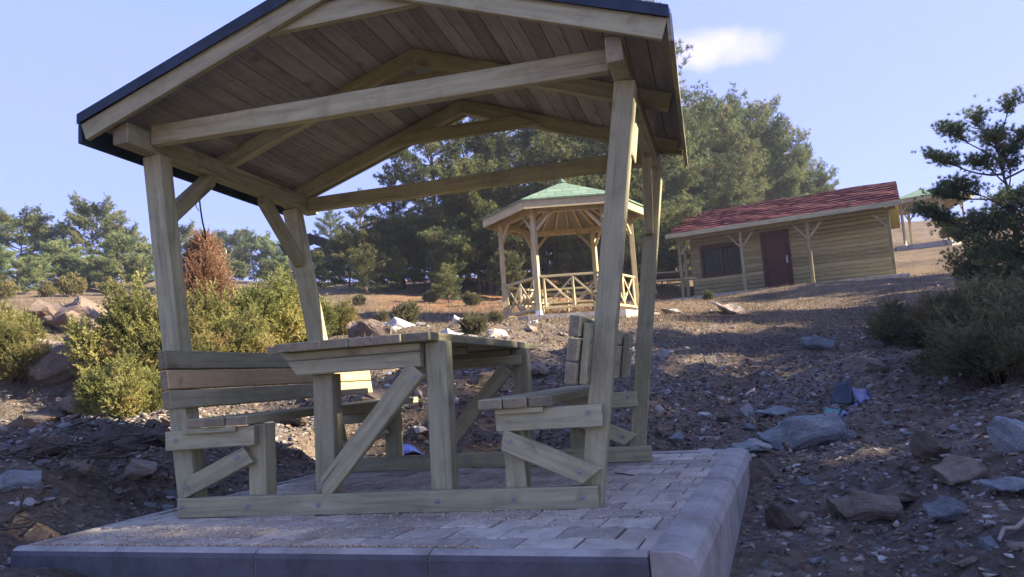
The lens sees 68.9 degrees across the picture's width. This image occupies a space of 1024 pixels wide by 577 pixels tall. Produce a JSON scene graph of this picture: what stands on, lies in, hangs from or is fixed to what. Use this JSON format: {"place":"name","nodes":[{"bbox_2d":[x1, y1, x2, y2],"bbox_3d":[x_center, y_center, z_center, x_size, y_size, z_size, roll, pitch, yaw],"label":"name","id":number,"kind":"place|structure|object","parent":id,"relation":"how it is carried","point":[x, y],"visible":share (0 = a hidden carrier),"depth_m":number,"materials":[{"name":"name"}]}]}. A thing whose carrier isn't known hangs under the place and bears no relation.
{"place":"outdoors","nodes":[
{"label":"outdoors","id":0,"kind":"place"},
{"bbox_2d":[0,213,1023,576],"bbox_3d":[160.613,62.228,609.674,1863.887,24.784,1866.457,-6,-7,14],"label":"ground","id":1,"kind":"structure","parent":0,"point":[758,555],"depth_m":5.38,"materials":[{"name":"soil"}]},
{"bbox_2d":[0,243,18,284],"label":"pine tree","id":2,"kind":"object","parent":1,"relation":"on","point":[5,255],"visible":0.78,"depth_m":36.57,"materials":[{"name":"green plant"}]},
{"bbox_2d":[0,274,21,298],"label":"juniper shrub","id":3,"kind":"object","parent":1,"relation":"on","point":[9,288],"visible":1,"depth_m":29.98,"materials":[{"name":"green plant"}]},
{"bbox_2d":[0,469,42,491],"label":"rock","id":4,"kind":"object","parent":1,"relation":"on","point":[15,478],"visible":0.93,"depth_m":3.50,"materials":[{"name":"stone"}]},
{"bbox_2d":[0,297,49,338],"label":"juniper shrub","id":5,"kind":"object","parent":1,"relation":"on","point":[22,320],"visible":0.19,"depth_m":9.29,"materials":[{"name":"green plant"}]},
{"bbox_2d":[0,311,53,384],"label":"juniper shrub","id":6,"kind":"object","parent":1,"relation":"on","point":[19,350],"visible":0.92,"depth_m":8.70,"materials":[{"name":"green plant"}]},
{"bbox_2d":[6,255,49,293],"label":"pine tree","id":7,"kind":"object","parent":1,"relation":"on","point":[31,269],"visible":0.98,"depth_m":31.98,"materials":[{"name":"green plant"}]},
{"bbox_2d":[0,203,60,285],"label":"pine tree","id":8,"kind":"object","parent":1,"relation":"on","point":[11,225],"visible":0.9,"depth_m":40.21,"materials":[{"name":"green plant"}]},
{"bbox_2d":[0,494,67,539],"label":"brushwood","id":9,"kind":"object","parent":1,"relation":"on","point":[35,520],"visible":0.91,"depth_m":3.14,"materials":[{"name":"brown wood"}]},
{"bbox_2d":[6,409,67,428],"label":"boulder","id":10,"kind":"object","parent":1,"relation":"on","point":[32,419],"visible":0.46,"depth_m":7.74,"materials":[{"name":"grey stone"}]},
{"bbox_2d":[24,299,56,325],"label":"boulder","id":11,"kind":"object","parent":1,"relation":"on","point":[41,308],"visible":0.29,"depth_m":10.34,"materials":[{"name":"beige stone"}]},
{"bbox_2d":[11,433,70,458],"bbox_3d":[-2.678,0.918,4.251,0.330,0.157,0.174,-10,-1,-14],"label":"rock","id":12,"kind":"object","parent":1,"relation":"on","point":[51,439],"visible":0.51,"depth_m":4.21,"materials":[{"name":"grey stone"}]},
{"bbox_2d":[23,252,59,286],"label":"pine tree","id":13,"kind":"object","parent":1,"relation":"on","point":[42,257],"visible":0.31,"depth_m":35.06,"materials":[{"name":"green plant"}]},
{"bbox_2d":[24,217,75,258],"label":"pine tree","id":14,"kind":"object","parent":1,"relation":"on","point":[59,236],"visible":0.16,"depth_m":41.99,"materials":[{"name":"green plant"}]},
{"bbox_2d":[37,238,84,282],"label":"pine tree","id":15,"kind":"object","parent":1,"relation":"on","point":[55,248],"visible":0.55,"depth_m":36.05,"materials":[{"name":"green plant"}]},
{"bbox_2d":[24,345,105,387],"bbox_3d":[-5.253,0.956,8.921,1.156,0.548,0.611,-7,-11,-10],"label":"boulder","id":16,"kind":"object","parent":1,"relation":"on","point":[49,370],"visible":0.45,"depth_m":8.68,"materials":[{"name":"stone"}]},
{"bbox_2d":[50,270,87,296],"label":"juniper shrub","id":17,"kind":"object","parent":1,"relation":"on","point":[71,284],"visible":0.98,"depth_m":31.07,"materials":[{"name":"green plant"}]},
{"bbox_2d":[0,432,143,470],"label":"brushwood","id":18,"kind":"object","parent":1,"relation":"on","point":[85,444],"visible":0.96,"depth_m":3.79,"materials":[{"name":"brown wood"}]},
{"bbox_2d":[40,296,106,330],"bbox_3d":[-6.103,0.385,10.580,1.029,0.563,0.842,7,-8,6],"label":"boulder","id":19,"kind":"object","parent":1,"relation":"on","point":[78,305],"visible":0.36,"depth_m":10.32,"materials":[{"name":"beige stone"}]},
{"bbox_2d":[63,459,95,477],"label":"rock","id":20,"kind":"object","parent":1,"relation":"on","point":[85,468],"visible":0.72,"depth_m":3.75,"materials":[{"name":"grey stone"}]},
{"bbox_2d":[74,254,105,289],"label":"pine tree","id":21,"kind":"object","parent":1,"relation":"on","point":[83,263],"visible":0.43,"depth_m":34.89,"materials":[{"name":"green plant"}]},
{"bbox_2d":[56,190,130,281],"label":"pine tree","id":22,"kind":"object","parent":1,"relation":"on","point":[103,216],"visible":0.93,"depth_m":40.63,"materials":[{"name":"green plant"}]},
{"bbox_2d":[66,347,137,418],"bbox_3d":[-4.383,1.080,8.160,0.827,0.898,0.958,-2,-7,-16],"label":"juniper shrub","id":23,"kind":"object","parent":1,"relation":"on","point":[83,393],"visible":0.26,"depth_m":7.86,"materials":[{"name":"green plant"}]},
{"bbox_2d":[88,255,124,289],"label":"pine tree","id":24,"kind":"object","parent":1,"relation":"on","point":[107,264],"visible":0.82,"depth_m":34.44,"materials":[{"name":"green plant"}]},
{"bbox_2d":[50,406,169,450],"bbox_3d":[-2.280,0.830,4.398,0.904,0.269,0.488,-4,-7,-2],"label":"brushwood","id":25,"kind":"object","parent":1,"relation":"on","point":[155,438],"visible":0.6,"depth_m":4.43,"materials":[{"name":"brown wood"}]},
{"bbox_2d":[82,424,142,455],"bbox_3d":[-2.371,0.913,4.419,0.339,0.220,0.264,-1,-7,-23],"label":"boulder","id":26,"kind":"object","parent":1,"relation":"on","point":[109,431],"visible":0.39,"depth_m":4.37,"materials":[{"name":"grey stone"}]},
{"bbox_2d":[99,230,145,281],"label":"pine tree","id":27,"kind":"object","parent":1,"relation":"on","point":[120,247],"visible":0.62,"depth_m":39.22,"materials":[{"name":"green plant"}]},
{"bbox_2d":[87,349,166,419],"bbox_3d":[-4.083,1.071,8.010,0.814,0.868,0.876,-5,-7,12],"label":"juniper shrub","id":28,"kind":"object","parent":1,"relation":"on","point":[146,396],"visible":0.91,"depth_m":7.85,"materials":[{"name":"green plant"}]},
{"bbox_2d":[54,263,201,379],"bbox_3d":[-4.443,0.503,8.888,1.519,1.589,1.520,-6,-7,14],"label":"juniper shrub","id":29,"kind":"object","parent":1,"relation":"on","point":[103,342],"visible":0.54,"depth_m":8.57,"materials":[{"name":"green plant"}]},
{"bbox_2d":[113,254,154,292],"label":"pine tree","id":30,"kind":"object","parent":1,"relation":"on","point":[138,263],"visible":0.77,"depth_m":34.08,"materials":[{"name":"green plant"}]},
{"bbox_2d":[122,459,157,479],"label":"rock","id":31,"kind":"object","parent":1,"relation":"on","point":[137,469],"visible":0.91,"depth_m":4.04,"materials":[{"name":"grey stone"}]},
{"bbox_2d":[141,418,170,447],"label":"rock","id":32,"kind":"object","parent":1,"relation":"on","point":[158,429],"visible":0.47,"depth_m":4.91,"materials":[{"name":"grey stone"}]},
{"bbox_2d":[118,290,234,387],"bbox_3d":[-3.873,0.633,8.800,1.226,1.283,1.228,-5,-7,12],"label":"juniper shrub","id":33,"kind":"object","parent":1,"relation":"on","point":[202,339],"visible":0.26,"depth_m":8.62,"materials":[{"name":"green plant"}]},
{"bbox_2d":[181,225,240,308],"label":"dead juniper","id":34,"kind":"object","parent":1,"relation":"on","point":[201,257],"visible":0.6,"depth_m":10.13,"materials":[{"name":"brown plant"}]},
{"bbox_2d":[186,276,256,348],"bbox_3d":[-3.749,0.442,9.318,1.154,1.207,1.155,-5,-7,13],"label":"juniper shrub","id":35,"kind":"object","parent":1,"relation":"on","point":[226,312],"visible":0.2,"depth_m":9.21,"materials":[{"name":"green plant"}]},
{"bbox_2d":[198,227,260,277],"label":"pine tree","id":36,"kind":"object","parent":1,"relation":"on","point":[240,247],"visible":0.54,"depth_m":58.21,"materials":[{"name":"green plant"}]},
{"bbox_2d":[220,226,270,280],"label":"pine tree","id":37,"kind":"object","parent":1,"relation":"on","point":[252,239],"visible":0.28,"depth_m":60.08,"materials":[{"name":"green plant"}]},
{"bbox_2d":[216,299,277,352],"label":"juniper shrub","id":38,"kind":"object","parent":1,"relation":"on","point":[256,337],"visible":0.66,"depth_m":9.03,"materials":[{"name":"green plant"}]},
{"bbox_2d":[243,234,284,275],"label":"pine tree","id":39,"kind":"object","parent":1,"relation":"on","point":[271,249],"visible":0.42,"depth_m":59.02,"materials":[{"name":"green plant"}]},
{"bbox_2d":[229,262,305,352],"bbox_3d":[-3.294,0.291,10.081,1.225,1.331,1.420,-2,-7,-17],"label":"juniper shrub","id":40,"kind":"object","parent":1,"relation":"on","point":[271,307],"visible":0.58,"depth_m":9.74,"materials":[{"name":"green plant"}]},
{"bbox_2d":[270,271,340,343],"bbox_3d":[-2.976,0.317,10.270,1.070,1.142,1.152,-5,-7,11],"label":"juniper shrub","id":41,"kind":"object","parent":1,"relation":"on","point":[329,320],"visible":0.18,"depth_m":10.29,"materials":[{"name":"green plant"}]},
{"bbox_2d":[310,244,335,287],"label":"pine tree","id":42,"kind":"object","parent":1,"relation":"on","point":[318,254],"visible":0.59,"depth_m":32.01,"materials":[{"name":"green plant"}]},
{"bbox_2d":[312,210,344,281],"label":"pine tree","id":43,"kind":"object","parent":1,"relation":"on","point":[327,223],"visible":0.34,"depth_m":49.33,"materials":[{"name":"green plant"}]},
{"bbox_2d":[321,229,362,287],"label":"pine tree","id":44,"kind":"object","parent":1,"relation":"on","point":[335,264],"visible":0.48,"depth_m":30.32,"materials":[{"name":"green plant"}]},
{"bbox_2d":[328,294,361,335],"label":"juniper shrub","id":45,"kind":"object","parent":1,"relation":"on","point":[346,311],"visible":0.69,"depth_m":12.07,"materials":[{"name":"green plant"}]},
{"bbox_2d":[327,188,388,294],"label":"pine tree","id":46,"kind":"object","parent":1,"relation":"on","point":[352,248],"visible":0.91,"depth_m":25.73,"materials":[{"name":"green plant"}]},
{"bbox_2d":[346,319,392,337],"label":"boulder","id":47,"kind":"object","parent":1,"relation":"on","point":[366,327],"visible":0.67,"depth_m":11.22,"materials":[{"name":"beige stone"}]},
{"bbox_2d":[351,258,389,292],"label":"pine tree","id":48,"kind":"object","parent":1,"relation":"on","point":[368,277],"visible":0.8,"depth_m":25.69,"materials":[{"name":"green plant"}]},
{"bbox_2d":[10,447,751,576],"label":"paved platform","id":49,"kind":"structure","parent":1,"relation":"on","point":[696,536],"depth_m":2.73,"materials":[{"name":"concrete"}]},
{"bbox_2d":[24,466,732,547],"bbox_3d":[-0.355,0.985,3.574,2.750,0.012,2.201,-6,-7,14],"label":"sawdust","id":50,"kind":"object","parent":49,"relation":"on","point":[284,545],"visible":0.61,"depth_m":2.92},
{"bbox_2d":[76,0,687,517],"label":"picnic shelter","id":51,"kind":"object","parent":49,"relation":"on","point":[290,110],"visible":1,"depth_m":3.56,"materials":[{"name":"brown wood"}]},
{"bbox_2d":[350,155,427,289],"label":"pine tree","id":52,"kind":"object","parent":1,"relation":"on","point":[398,235],"visible":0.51,"depth_m":28.75,"materials":[{"name":"green plant"}]},
{"bbox_2d":[372,245,409,293],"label":"pine tree","id":53,"kind":"object","parent":1,"relation":"on","point":[391,257],"visible":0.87,"depth_m":26.65,"materials":[{"name":"green plant"}]},
{"bbox_2d":[389,298,422,323],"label":"shrub","id":54,"kind":"object","parent":1,"relation":"on","point":[409,312],"visible":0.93,"depth_m":13.84,"materials":[{"name":"green plant"}]},
{"bbox_2d":[397,210,435,287],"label":"pine tree","id":55,"kind":"object","parent":1,"relation":"on","point":[419,277],"visible":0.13,"depth_m":29.03,"materials":[{"name":"green plant"}]},
{"bbox_2d":[381,121,471,285],"bbox_3d":[-2.755,-3.450,27.894,4.187,7.511,4.190,-2,-7,-17],"label":"pine tree","id":56,"kind":"object","parent":1,"relation":"on","point":[406,157],"visible":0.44,"depth_m":27.13,"materials":[{"name":"green plant"}]},
{"bbox_2d":[422,246,469,292],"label":"pine tree","id":57,"kind":"object","parent":1,"relation":"on","point":[439,256],"visible":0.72,"depth_m":25.98,"materials":[{"name":"green plant"}]},
{"bbox_2d":[430,262,463,302],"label":"bush","id":58,"kind":"object","parent":1,"relation":"on","point":[447,277],"visible":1,"depth_m":23.50,"materials":[{"name":"green plant"}]},
{"bbox_2d":[416,145,526,293],"bbox_3d":[-1.345,-2.532,27.343,4.143,5.511,4.845,-6,-7,15],"label":"pine tree","id":59,"kind":"object","parent":1,"relation":"on","point":[450,241],"visible":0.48,"depth_m":26.53,"materials":[{"name":"green plant"}]},
{"bbox_2d":[456,312,490,335],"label":"shrub","id":60,"kind":"object","parent":1,"relation":"on","point":[473,323],"visible":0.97,"depth_m":11.37,"materials":[{"name":"green plant"}]},
{"bbox_2d":[445,197,510,289],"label":"pine tree","id":61,"kind":"object","parent":1,"relation":"on","point":[472,282],"visible":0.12,"depth_m":27.60,"materials":[{"name":"green plant"}]},
{"bbox_2d":[454,117,538,293],"bbox_3d":[-0.589,-3.278,28.104,3.944,7.147,4.362,-2,-7,-17],"label":"pine tree","id":62,"kind":"object","parent":1,"relation":"on","point":[476,146],"visible":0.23,"depth_m":27.23,"materials":[{"name":"green plant"}]},
{"bbox_2d":[483,247,531,295],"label":"pine tree","id":63,"kind":"object","parent":1,"relation":"on","point":[510,258],"visible":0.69,"depth_m":25.05,"materials":[{"name":"green plant"}]},
{"bbox_2d":[451,116,564,199],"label":"pine tree","id":64,"kind":"object","parent":1,"relation":"on","point":[526,133],"visible":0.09,"depth_m":32.84,"materials":[{"name":"green plant"}]},
{"bbox_2d":[0,323,1023,576],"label":"scree","id":65,"kind":"structure","parent":1,"relation":"on","point":[762,533],"depth_m":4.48,"materials":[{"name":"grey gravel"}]},
{"bbox_2d":[0,275,1023,576],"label":"broken stone","id":66,"kind":"object","parent":1,"relation":"on","point":[1014,545],"visible":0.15,"depth_m":5.61,"materials":[{"name":"grey stone"}]},
{"bbox_2d":[472,223,552,292],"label":"pine tree","id":67,"kind":"object","parent":1,"relation":"on","point":[521,244],"visible":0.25,"depth_m":26.67,"materials":[{"name":"green plant"}]},
{"bbox_2d":[520,235,579,292],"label":"pine tree","id":68,"kind":"object","parent":1,"relation":"on","point":[561,263],"visible":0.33,"depth_m":27.36,"materials":[{"name":"green plant"}]},
{"bbox_2d":[481,179,658,320],"bbox_3d":[1.221,-0.440,16.207,3.291,4.010,3.800,0,-8,-29],"label":"gazebo","id":69,"kind":"object","parent":1,"relation":"on","point":[561,207],"visible":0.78,"depth_m":15.65,"materials":[{"name":"wood"}]},
{"bbox_2d":[545,233,599,290],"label":"pine tree","id":70,"kind":"object","parent":1,"relation":"on","point":[575,254],"visible":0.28,"depth_m":27.49,"materials":[{"name":"green plant"}]},
{"bbox_2d":[505,128,642,291],"bbox_3d":[2.115,-4.936,27.718,6.151,10.079,5.562,-9,-8,34],"label":"pine tree","id":71,"kind":"object","parent":1,"relation":"on","point":[535,152],"visible":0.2,"depth_m":27.15,"materials":[{"name":"green plant"}]},
{"bbox_2d":[528,136,700,272],"bbox_3d":[3.791,-3.384,28.345,6.416,7.298,5.487,-5,-7,8],"label":"pine tree","id":72,"kind":"object","parent":1,"relation":"on","point":[597,149],"visible":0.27,"depth_m":27.13,"materials":[{"name":"green plant"}]},
{"bbox_2d":[560,0,701,270],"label":"pine tree","id":73,"kind":"object","parent":1,"relation":"on","point":[679,49],"depth_m":32.15,"materials":[{"name":"green plant"}]},
{"bbox_2d":[637,240,681,287],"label":"pine tree","id":74,"kind":"object","parent":1,"relation":"on","point":[667,257],"visible":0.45,"depth_m":29.29,"materials":[{"name":"green plant"}]},
{"bbox_2d":[630,104,725,277],"bbox_3d":[6.709,-4.163,33.925,6.304,7.591,6.002,-3,-7,-3],"label":"pine tree","id":75,"kind":"object","parent":1,"relation":"on","point":[673,190],"visible":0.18,"depth_m":32.59,"materials":[{"name":"green plant"}]},
{"bbox_2d":[662,134,771,247],"bbox_3d":[9.482,-4.013,35.308,5.480,6.598,5.217,-8,-8,29],"label":"pine tree","id":76,"kind":"object","parent":1,"relation":"on","point":[728,167],"visible":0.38,"depth_m":34.06,"materials":[{"name":"green plant"}]},
{"bbox_2d":[676,81,770,206],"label":"pine tree","id":77,"kind":"object","parent":1,"relation":"on","point":[726,124],"visible":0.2,"depth_m":35.34,"materials":[{"name":"green plant"}]},
{"bbox_2d":[687,82,812,202],"bbox_3d":[11.705,-6.041,40.126,7.271,9.196,7.637,-3,-7,-10],"label":"pine tree","id":78,"kind":"object","parent":1,"relation":"on","point":[779,187],"visible":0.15,"depth_m":38.46,"materials":[{"name":"green plant"}]},
{"bbox_2d":[731,438,772,452],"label":"rock","id":79,"kind":"object","parent":1,"relation":"on","point":[752,445],"visible":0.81,"depth_m":4.83,"materials":[{"name":"stone"}]},
{"bbox_2d":[749,459,778,479],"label":"rock","id":80,"kind":"object","parent":1,"relation":"on","point":[760,469],"visible":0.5,"depth_m":4.32,"materials":[{"name":"grey stone"}]},
{"bbox_2d":[765,503,804,529],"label":"rock","id":81,"kind":"object","parent":1,"relation":"on","point":[778,517],"visible":0.74,"depth_m":3.32,"materials":[{"name":"stone"}]},
{"bbox_2d":[738,107,831,198],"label":"pine tree","id":82,"kind":"object","parent":1,"relation":"on","point":[783,151],"visible":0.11,"depth_m":39.15,"materials":[{"name":"green plant"}]},
{"bbox_2d":[665,181,909,300],"bbox_3d":[9.936,-0.976,26.727,7.466,4.632,5.380,-7,-8,27],"label":"log cabin","id":83,"kind":"object","parent":1,"relation":"on","point":[843,234],"visible":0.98,"depth_m":25.28,"materials":[{"name":"wood"}]},
{"bbox_2d":[699,243,741,277],"bbox_3d":[7.458,-0.991,26.452,1.485,1.090,0.121,-7,-8,27],"label":"window","id":84,"kind":"structure","parent":83,"relation":"in","point":[718,260],"depth_m":26.49,"materials":[{"name":"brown glass"}]},
{"bbox_2d":[759,229,794,288],"bbox_3d":[9.093,-0.966,25.603,0.950,2.060,0.135,-7,-8,27],"label":"door","id":85,"kind":"structure","parent":83,"relation":"in","point":[775,245],"depth_m":25.62,"materials":[{"name":"brown wood"}]},
{"bbox_2d":[762,144,838,197],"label":"pine tree","id":86,"kind":"object","parent":1,"relation":"on","point":[809,174],"visible":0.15,"depth_m":39.82,"materials":[{"name":"green plant"}]},
{"bbox_2d":[756,411,846,451],"bbox_3d":[1.940,0.994,5.019,0.595,0.282,0.314,-18,-10,19],"label":"boulder","id":87,"kind":"object","parent":1,"relation":"on","point":[799,432],"visible":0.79,"depth_m":4.91,"materials":[{"name":"stone"}]},
{"bbox_2d":[800,335,834,349],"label":"boulder","id":88,"kind":"object","parent":1,"relation":"on","point":[814,341],"visible":0.84,"depth_m":9.49,"materials":[{"name":"stone"}]},
{"bbox_2d":[824,378,870,417],"bbox_3d":[2.534,0.824,5.636,0.422,0.286,0.230,-4,-7,0],"label":"rock","id":89,"kind":"object","parent":1,"relation":"on","point":[844,392],"visible":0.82,"depth_m":5.66,"materials":[{"name":"grey stone"}]},
{"bbox_2d":[825,491,903,521],"bbox_3d":[1.591,0.998,3.380,0.330,0.157,0.174,-7,-19,28],"label":"rock","id":90,"kind":"object","parent":1,"relation":"on","point":[857,506],"visible":0.96,"depth_m":3.33,"materials":[{"name":"grey stone"}]},
{"bbox_2d":[841,356,888,373],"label":"boulder","id":91,"kind":"object","parent":1,"relation":"on","point":[862,364],"visible":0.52,"depth_m":6.90,"materials":[{"name":"grey stone"}]},
{"bbox_2d":[860,294,939,345],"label":"juniper shrub","id":92,"kind":"object","parent":1,"relation":"on","point":[877,328],"visible":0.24,"depth_m":8.29,"materials":[{"name":"green plant"}]},
{"bbox_2d":[910,430,951,460],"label":"rock","id":93,"kind":"object","parent":1,"relation":"on","point":[925,445],"visible":0.76,"depth_m":3.65,"materials":[{"name":"grey stone"}]},
{"bbox_2d":[894,187,973,250],"bbox_3d":[21.004,-3.185,37.901,4.640,4.010,4.018,-8,-8,34],"label":"gazebo","id":94,"kind":"object","parent":1,"relation":"on","point":[904,210],"visible":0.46,"depth_m":36.96,"materials":[{"name":"wood"}]},
{"bbox_2d":[881,287,994,357],"bbox_3d":[3.813,0.304,6.539,1.090,0.633,1.030,0,-8,-32],"label":"juniper shrub","id":95,"kind":"object","parent":1,"relation":"on","point":[905,329],"visible":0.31,"depth_m":6.45,"materials":[{"name":"green plant"}]},
{"bbox_2d":[922,495,969,520],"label":"rock","id":96,"kind":"object","parent":1,"relation":"on","point":[940,507],"visible":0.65,"depth_m":2.99,"materials":[{"name":"stone"}]},
{"bbox_2d":[931,455,987,485],"bbox_3d":[2.109,0.849,3.498,0.256,0.141,0.198,2,-9,-42],"label":"rock","id":97,"kind":"object","parent":1,"relation":"on","point":[951,470],"visible":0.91,"depth_m":3.45,"materials":[{"name":"grey stone"}]},
{"bbox_2d":[905,303,1023,389],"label":"juniper shrub","id":98,"kind":"object","parent":1,"relation":"on","point":[975,353],"visible":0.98,"depth_m":5.23,"materials":[{"name":"green plant"}]},
{"bbox_2d":[909,84,1023,265],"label":"pine tree","id":99,"kind":"object","parent":1,"relation":"on","point":[958,188],"visible":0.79,"depth_m":10.91,"materials":[{"name":"green plant"}]},
{"bbox_2d":[915,277,1023,355],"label":"juniper shrub","id":100,"kind":"object","parent":1,"relation":"on","point":[986,309],"visible":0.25,"depth_m":5.87,"materials":[{"name":"green plant"}]},
{"bbox_2d":[937,206,1023,284],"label":"pine tree","id":101,"kind":"object","parent":1,"relation":"on","point":[965,267],"visible":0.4,"depth_m":9.46,"materials":[{"name":"green plant"}]},
{"bbox_2d":[956,263,1023,309],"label":"juniper shrub","id":102,"kind":"object","parent":1,"relation":"on","point":[1018,286],"visible":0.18,"depth_m":6.83,"materials":[{"name":"green plant"}]},
{"bbox_2d":[965,181,1023,283],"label":"pine tree","id":103,"kind":"object","parent":1,"relation":"on","point":[1003,250],"visible":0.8,"depth_m":8.55,"materials":[{"name":"green plant"}]},
{"bbox_2d":[976,476,1023,491],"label":"rock","id":104,"kind":"object","parent":1,"relation":"on","point":[1009,484],"visible":0.95,"depth_m":3.05,"materials":[{"name":"stone"}]},
{"bbox_2d":[987,416,1023,452],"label":"rock","id":105,"kind":"object","parent":1,"relation":"on","point":[1005,434],"visible":0.87,"depth_m":3.52,"materials":[{"name":"stone"}]},
{"bbox_2d":[0,0,1023,286],"label":"sky","id":106,"kind":"structure","parent":0,"point":[868,79],"materials":[{"name":"blue"}]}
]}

